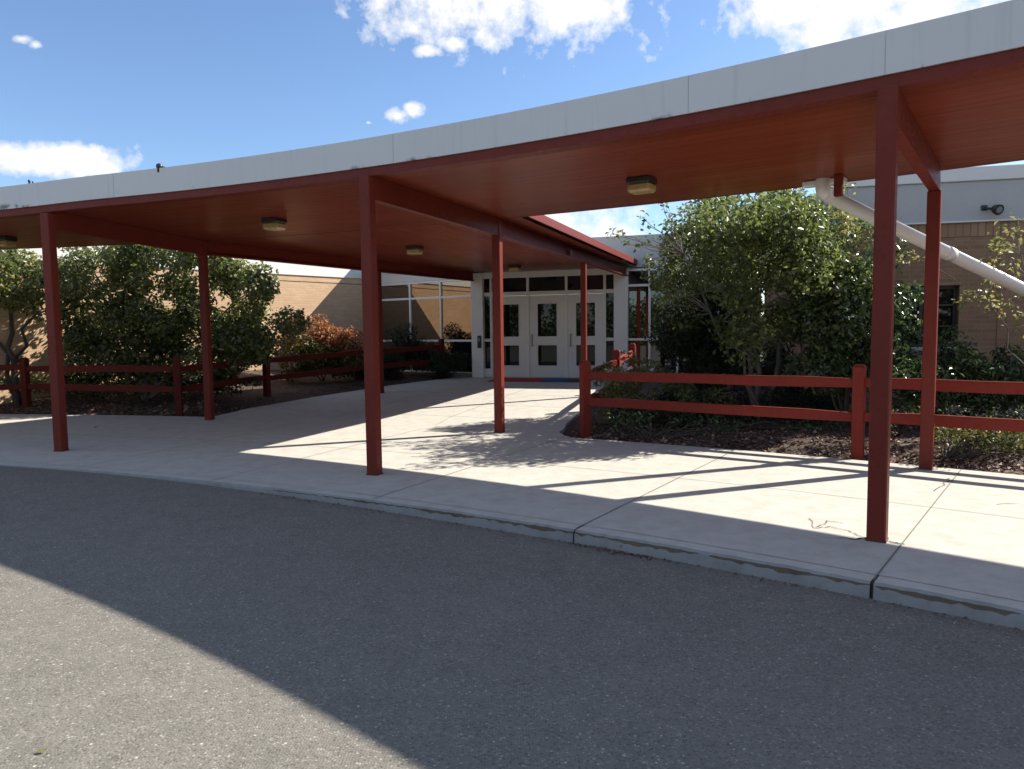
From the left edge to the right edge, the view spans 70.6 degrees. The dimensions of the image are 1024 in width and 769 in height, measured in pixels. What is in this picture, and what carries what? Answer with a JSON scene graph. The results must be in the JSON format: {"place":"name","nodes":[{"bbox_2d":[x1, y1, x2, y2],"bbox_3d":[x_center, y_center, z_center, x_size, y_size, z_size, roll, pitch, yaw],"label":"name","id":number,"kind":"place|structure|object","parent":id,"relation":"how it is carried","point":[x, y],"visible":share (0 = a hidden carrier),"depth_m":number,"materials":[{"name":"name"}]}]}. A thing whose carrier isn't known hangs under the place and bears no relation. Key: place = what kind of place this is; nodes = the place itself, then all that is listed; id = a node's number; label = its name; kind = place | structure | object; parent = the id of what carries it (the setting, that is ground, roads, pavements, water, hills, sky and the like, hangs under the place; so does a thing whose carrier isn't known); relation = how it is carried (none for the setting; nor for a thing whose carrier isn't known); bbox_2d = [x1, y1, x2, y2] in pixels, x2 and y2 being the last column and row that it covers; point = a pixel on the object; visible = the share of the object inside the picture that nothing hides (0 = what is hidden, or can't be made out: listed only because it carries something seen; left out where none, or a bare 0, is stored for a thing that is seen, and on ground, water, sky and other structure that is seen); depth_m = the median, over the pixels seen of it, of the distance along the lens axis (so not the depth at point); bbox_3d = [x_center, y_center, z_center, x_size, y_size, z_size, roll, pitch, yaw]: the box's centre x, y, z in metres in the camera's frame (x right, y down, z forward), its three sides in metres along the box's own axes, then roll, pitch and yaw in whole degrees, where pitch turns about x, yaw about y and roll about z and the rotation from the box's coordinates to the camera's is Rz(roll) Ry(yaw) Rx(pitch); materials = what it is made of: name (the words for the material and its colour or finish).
{"place":"outdoors","nodes":[
{"label":"outdoors","id":0,"kind":"place"},
{"bbox_2d":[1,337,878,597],"bbox_3d":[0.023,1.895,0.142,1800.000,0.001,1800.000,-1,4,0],"label":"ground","id":1,"kind":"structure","parent":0,"point":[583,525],"depth_m":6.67,"materials":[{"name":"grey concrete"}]},
{"bbox_2d":[0,466,1023,768],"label":"driveway","id":2,"kind":"structure","parent":0,"point":[152,624],"depth_m":3.53,"materials":[{"name":"grey asphalt"}]},
{"bbox_2d":[0,461,1023,629],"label":"kerb","id":3,"kind":"structure","parent":2,"relation":"on","point":[996,610],"depth_m":5.00,"materials":[{"name":"concrete"}]},
{"bbox_2d":[259,492,1022,632],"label":"gutter debris","id":4,"kind":"object","parent":2,"relation":"on","point":[622,552],"visible":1,"depth_m":5.13,"materials":[{"name":"brown plant"}]},
{"bbox_2d":[0,377,1023,601],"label":"sidewalk","id":5,"kind":"structure","parent":0,"point":[443,443],"depth_m":7.53,"materials":[{"name":"concrete"}]},
{"bbox_2d":[207,215,636,392],"bbox_3d":[-1.223,-1.339,15.641,6.251,3.214,8.978,1,5,20],"label":"entrance canopy","id":6,"kind":"object","parent":5,"relation":"on","point":[529,243],"visible":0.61,"depth_m":14.12,"materials":[{"name":"red paint"}]},
{"bbox_2d":[405,245,423,254],"bbox_3d":[-1.831,-2.526,13.597,0.264,0.153,0.238,1,5,21],"label":"ceiling light","id":7,"kind":"object","parent":6,"relation":"attached to","point":[414,250],"visible":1,"depth_m":13.51,"materials":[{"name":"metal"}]},
{"bbox_2d":[508,265,520,271],"bbox_3d":[0.065,-2.868,17.835,0.264,0.153,0.238,1,5,21],"label":"ceiling light","id":8,"kind":"object","parent":6,"relation":"attached to","point":[514,268],"visible":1,"depth_m":17.74,"materials":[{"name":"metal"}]},
{"bbox_2d":[0,0,1023,543],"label":"walkway canopy","id":9,"kind":"object","parent":5,"relation":"on","point":[928,102],"visible":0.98,"depth_m":7.05,"materials":[{"name":"red paint"}]},
{"bbox_2d":[0,236,16,246],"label":"ceiling light","id":10,"kind":"object","parent":9,"relation":"attached to","point":[7,241],"visible":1,"depth_m":11.59,"materials":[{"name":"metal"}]},
{"bbox_2d":[156,163,164,171],"bbox_3d":[-4.174,-2.575,8.595,0.112,0.107,0.082,-1,4,0],"label":"roof strainer","id":11,"kind":"object","parent":9,"relation":"on","point":[158,165],"visible":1,"depth_m":8.57,"materials":[{"name":"metal"}]},
{"bbox_2d":[261,217,286,230],"bbox_3d":[-3.337,-2.248,10.150,0.264,0.153,0.238,1,5,21],"label":"ceiling light","id":12,"kind":"object","parent":9,"relation":"attached to","point":[274,224],"visible":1,"depth_m":10.06,"materials":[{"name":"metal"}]},
{"bbox_2d":[626,175,656,194],"bbox_3d":[1.382,-2.123,7.713,0.264,0.153,0.238,2,5,32],"label":"ceiling light","id":13,"kind":"object","parent":9,"relation":"attached to","point":[640,185],"visible":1,"depth_m":7.63,"materials":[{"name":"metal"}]},
{"bbox_2d":[487,378,591,381],"bbox_3d":[0.769,-0.116,18.802,2.650,0.034,1.000,1,5,17],"label":"door mat","id":14,"kind":"object","parent":5,"relation":"on","point":[541,379],"depth_m":18.73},
{"bbox_2d":[0,363,1023,473],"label":"planting bed","id":15,"kind":"object","parent":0,"point":[283,390],"visible":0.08,"depth_m":13.81,"materials":[{"name":"brown soil"}]},
{"bbox_2d":[0,249,88,404],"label":"tree","id":16,"kind":"object","parent":15,"relation":"on","point":[14,265],"visible":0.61,"depth_m":14.69,"materials":[{"name":"green plant"}]},
{"bbox_2d":[0,372,193,400],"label":"groundcover bush","id":17,"kind":"object","parent":15,"relation":"on","point":[67,392],"visible":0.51,"depth_m":15.29,"materials":[{"name":"green plant"}]},
{"bbox_2d":[0,385,261,416],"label":"leaf litter","id":18,"kind":"object","parent":15,"relation":"on","point":[129,407],"visible":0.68,"depth_m":14.36,"materials":[{"name":"brown plant"}]},
{"bbox_2d":[64,303,278,385],"bbox_3d":[-8.039,-0.752,16.382,5.463,2.285,1.425,-1,4,0],"label":"shrub","id":19,"kind":"object","parent":15,"relation":"on","point":[106,375],"visible":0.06,"depth_m":16.14,"materials":[{"name":"green plant"}]},
{"bbox_2d":[45,244,311,398],"bbox_3d":[-7.214,-1.554,15.101,5.871,3.858,2.476,-1,4,0],"label":"shrub","id":20,"kind":"object","parent":15,"relation":"on","point":[246,329],"visible":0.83,"depth_m":14.56,"materials":[{"name":"green plant"}]},
{"bbox_2d":[168,375,262,399],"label":"groundcover bush","id":21,"kind":"object","parent":15,"relation":"on","point":[255,382],"visible":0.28,"depth_m":15.18,"materials":[{"name":"green plant"}]},
{"bbox_2d":[0,339,444,415],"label":"rail fence","id":22,"kind":"object","parent":15,"relation":"on","point":[25,386],"visible":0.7,"depth_m":14.62,"materials":[{"name":"red paint"}]},
{"bbox_2d":[274,313,363,381],"bbox_3d":[-4.902,-0.897,18.444,2.754,1.864,1.687,-1,4,0],"label":"shrub","id":23,"kind":"object","parent":15,"relation":"on","point":[337,338],"visible":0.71,"depth_m":18.16,"materials":[{"name":"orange plant"}]},
{"bbox_2d":[383,321,438,373],"bbox_3d":[-2.750,-0.932,20.275,1.768,1.692,1.044,-1,4,0],"label":"evergreen bush","id":24,"kind":"object","parent":15,"relation":"on","point":[403,340],"visible":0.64,"depth_m":20.15,"materials":[{"name":"green plant"}]},
{"bbox_2d":[424,350,471,378],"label":"evergreen bush","id":25,"kind":"object","parent":15,"relation":"on","point":[447,366],"visible":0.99,"depth_m":19.89,"materials":[{"name":"green plant"}]},
{"bbox_2d":[0,164,1023,410],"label":"school building","id":26,"kind":"structure","parent":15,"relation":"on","point":[542,326],"depth_m":18.86,"materials":[{"name":"brick"}]},
{"bbox_2d":[382,300,408,339],"bbox_3d":[-3.556,-1.960,22.047,1.316,1.248,0.010,2,5,36],"label":"window pane","id":27,"kind":"structure","parent":26,"relation":"in","point":[394,313],"depth_m":22.05,"materials":[{"name":"clear glass"}]},
{"bbox_2d":[382,284,408,298],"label":"window pane","id":28,"kind":"structure","parent":26,"relation":"in","point":[394,291],"depth_m":21.96,"materials":[{"name":"clear glass"}]},
{"bbox_2d":[383,342,409,369],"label":"window pane","id":29,"kind":"structure","parent":26,"relation":"in","point":[384,343],"depth_m":22.31,"materials":[{"name":"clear glass"}]},
{"bbox_2d":[411,283,438,297],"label":"window pane","id":30,"kind":"structure","parent":26,"relation":"in","point":[425,289],"depth_m":21.24,"materials":[{"name":"clear glass"}]},
{"bbox_2d":[411,299,439,339],"bbox_3d":[-2.533,-1.917,21.308,1.205,1.248,0.010,2,5,36],"label":"window pane","id":31,"kind":"structure","parent":26,"relation":"in","point":[425,312],"depth_m":21.29,"materials":[{"name":"clear glass"}]},
{"bbox_2d":[413,342,438,370],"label":"window pane","id":32,"kind":"structure","parent":26,"relation":"in","point":[436,343],"depth_m":21.36,"materials":[{"name":"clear glass"}]},
{"bbox_2d":[382,279,471,372],"bbox_3d":[-2.598,-1.690,21.361,3.771,2.690,0.072,2,5,36],"label":"window frame","id":33,"kind":"structure","parent":26,"relation":"in","point":[440,296],"depth_m":21.07,"materials":[{"name":"white paint"}]},
{"bbox_2d":[441,281,470,295],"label":"window pane","id":34,"kind":"structure","parent":26,"relation":"in","point":[454,288],"depth_m":20.55,"materials":[{"name":"clear glass"}]},
{"bbox_2d":[442,297,471,339],"bbox_3d":[-1.555,-1.876,20.602,1.205,1.248,0.010,2,5,36],"label":"window pane","id":35,"kind":"structure","parent":26,"relation":"in","point":[456,312],"depth_m":20.61,"materials":[{"name":"clear glass"}]},
{"bbox_2d":[444,342,471,371],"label":"window pane","id":36,"kind":"structure","parent":26,"relation":"in","point":[450,347],"depth_m":20.60,"materials":[{"name":"clear glass"}]},
{"bbox_2d":[477,336,480,347],"bbox_3d":[-0.907,-1.182,20.003,0.102,0.340,0.054,1,5,17],"label":"intercom box","id":37,"kind":"object","parent":26,"relation":"attached to","point":[478,341],"visible":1,"depth_m":19.98,"materials":[{"name":"metal"}]},
{"bbox_2d":[492,295,526,376],"bbox_3d":[-0.055,-1.319,19.904,0.991,2.222,0.055,1,5,17],"label":"door","id":38,"kind":"structure","parent":26,"relation":"in","point":[514,307],"depth_m":19.85,"materials":[{"name":"paint"}]},
{"bbox_2d":[529,294,565,376],"bbox_3d":[0.950,-1.304,19.547,0.999,2.222,0.136,1,5,17],"label":"door","id":39,"kind":"structure","parent":26,"relation":"in","point":[546,312],"depth_m":19.58,"materials":[{"name":"paint"}]},
{"bbox_2d":[568,293,603,376],"bbox_3d":[1.953,-1.292,19.232,0.965,2.222,0.136,1,5,17],"label":"door","id":40,"kind":"structure","parent":26,"relation":"in","point":[595,314],"depth_m":19.25,"materials":[{"name":"paint"}]},
{"bbox_2d":[629,340,647,371],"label":"window pane","id":41,"kind":"structure","parent":26,"relation":"in","point":[641,348],"depth_m":18.88,"materials":[{"name":"clear glass"}]},
{"bbox_2d":[629,286,647,337],"bbox_3d":[3.307,-1.877,18.816,0.546,1.400,0.010,1,5,17],"label":"window pane","id":42,"kind":"structure","parent":26,"relation":"in","point":[638,296],"depth_m":18.82,"materials":[{"name":"clear glass"}]},
{"bbox_2d":[629,271,647,283],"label":"window pane","id":43,"kind":"structure","parent":26,"relation":"in","point":[634,276],"depth_m":18.76,"materials":[{"name":"black glass"}]},
{"bbox_2d":[651,340,675,372],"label":"window pane","id":44,"kind":"structure","parent":26,"relation":"in","point":[654,354],"depth_m":18.74,"materials":[{"name":"clear glass"}]},
{"bbox_2d":[651,285,676,337],"bbox_3d":[3.906,-1.870,18.628,0.709,1.400,0.010,1,5,17],"label":"window pane","id":45,"kind":"structure","parent":26,"relation":"in","point":[654,309],"depth_m":18.68,"materials":[{"name":"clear glass"}]},
{"bbox_2d":[628,266,762,374],"bbox_3d":[4.624,-1.567,18.425,3.299,2.850,0.093,1,5,17],"label":"window frame","id":46,"kind":"structure","parent":26,"relation":"in","point":[638,269],"depth_m":18.70,"materials":[{"name":"white paint"}]},
{"bbox_2d":[678,342,714,372],"bbox_3d":[4.732,-0.714,18.459,0.995,0.900,0.010,1,5,17],"label":"window pane","id":47,"kind":"structure","parent":26,"relation":"in","point":[684,360],"depth_m":18.55,"materials":[{"name":"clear glass"}]},
{"bbox_2d":[679,285,713,332],"bbox_3d":[4.718,-1.861,18.373,0.995,1.400,0.010,1,5,17],"label":"window pane","id":48,"kind":"structure","parent":26,"relation":"in","point":[680,285],"depth_m":18.41,"materials":[{"name":"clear glass"}]},
{"bbox_2d":[721,289,758,336],"bbox_3d":[5.670,-1.850,18.075,1.000,1.400,0.010,1,5,17],"label":"window pane","id":49,"kind":"structure","parent":26,"relation":"in","point":[758,289],"depth_m":18.13,"materials":[{"name":"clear glass"}]},
{"bbox_2d":[802,177,1023,296],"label":"drain pipe","id":50,"kind":"object","parent":26,"relation":"attached to","point":[824,189],"visible":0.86,"depth_m":8.31,"materials":[{"name":"white plastic"}]},
{"bbox_2d":[893,285,956,350],"bbox_3d":[6.532,-1.053,11.536,1.130,1.030,0.210,0,4,13],"label":"window","id":51,"kind":"structure","parent":26,"relation":"in","point":[947,311],"depth_m":11.54,"materials":[{"name":"black glass"}]},
{"bbox_2d":[981,204,1003,214],"bbox_3d":[7.345,-2.667,11.058,0.163,0.180,0.291,-2,5,-18],"label":"floodlight","id":52,"kind":"object","parent":26,"relation":"attached to","point":[998,209],"visible":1,"depth_m":10.97,"materials":[{"name":"metal"}]},
{"bbox_2d":[591,350,737,424],"bbox_3d":[2.349,0.073,11.266,2.419,1.239,1.363,-1,4,0],"label":"rose bush","id":53,"kind":"object","parent":15,"relation":"on","point":[685,393],"visible":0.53,"depth_m":10.95,"materials":[{"name":"green plant"}]},
{"bbox_2d":[594,409,846,439],"bbox_3d":[2.856,0.529,10.030,3.499,0.445,0.846,-1,4,0],"label":"groundcover bush","id":54,"kind":"object","parent":15,"relation":"on","point":[738,425],"visible":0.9,"depth_m":9.87,"materials":[{"name":"green plant"}]},
{"bbox_2d":[605,282,851,429],"bbox_3d":[3.651,-0.520,11.805,4.664,2.479,3.615,-1,4,0],"label":"shrub","id":55,"kind":"object","parent":15,"relation":"on","point":[682,344],"visible":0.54,"depth_m":12.14,"materials":[{"name":"green plant"}]},
{"bbox_2d":[605,187,873,417],"bbox_3d":[3.577,-1.334,11.037,3.807,3.991,4.583,1,5,25],"label":"tree","id":56,"kind":"object","parent":15,"relation":"on","point":[771,223],"visible":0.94,"depth_m":9.97,"materials":[{"name":"green plant"}]},
{"bbox_2d":[564,415,1023,474],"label":"leaf litter","id":57,"kind":"object","parent":15,"relation":"on","point":[749,431],"visible":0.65,"depth_m":9.07,"materials":[{"name":"brown plant"}]},
{"bbox_2d":[579,343,1023,459],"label":"rail fence","id":58,"kind":"object","parent":15,"relation":"on","point":[858,382],"visible":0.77,"depth_m":8.62,"materials":[{"name":"red paint"}]},
{"bbox_2d":[777,234,923,424],"bbox_3d":[4.891,-0.742,10.255,2.518,2.842,1.674,-1,4,0],"label":"shrub","id":59,"kind":"object","parent":15,"relation":"on","point":[833,326],"visible":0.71,"depth_m":9.85,"materials":[{"name":"green plant"}]},
{"bbox_2d":[826,183,911,356],"bbox_3d":[5.127,-1.138,10.479,1.582,3.579,1.056,-1,4,0],"label":"sapling","id":60,"kind":"object","parent":15,"relation":"on","point":[843,219],"visible":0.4,"depth_m":10.23,"materials":[{"name":"green plant"}]},
{"bbox_2d":[866,405,920,436],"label":"groundcover bush","id":61,"kind":"object","parent":15,"relation":"on","point":[898,434],"visible":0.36,"depth_m":9.13,"materials":[{"name":"green plant"}]},
{"bbox_2d":[892,325,1023,428],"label":"shrub","id":62,"kind":"object","parent":15,"relation":"on","point":[967,364],"visible":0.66,"depth_m":9.71,"materials":[{"name":"green plant"}]},
{"bbox_2d":[900,212,1023,363],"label":"sapling","id":63,"kind":"object","parent":15,"relation":"on","point":[1001,250],"visible":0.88,"depth_m":9.34,"materials":[{"name":"green plant"}]},
{"bbox_2d":[934,415,1023,459],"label":"groundcover bush","id":64,"kind":"object","parent":15,"relation":"on","point":[991,440],"visible":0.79,"depth_m":7.90,"materials":[{"name":"green plant"}]},
{"bbox_2d":[938,403,1023,432],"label":"groundcover bush","id":65,"kind":"object","parent":15,"relation":"on","point":[1011,411],"visible":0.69,"depth_m":9.03,"materials":[{"name":"green plant"}]},
{"bbox_2d":[0,0,1023,313],"label":"sky","id":66,"kind":"structure","parent":0,"point":[88,87],"materials":[{"name":"blue"}]}
]}

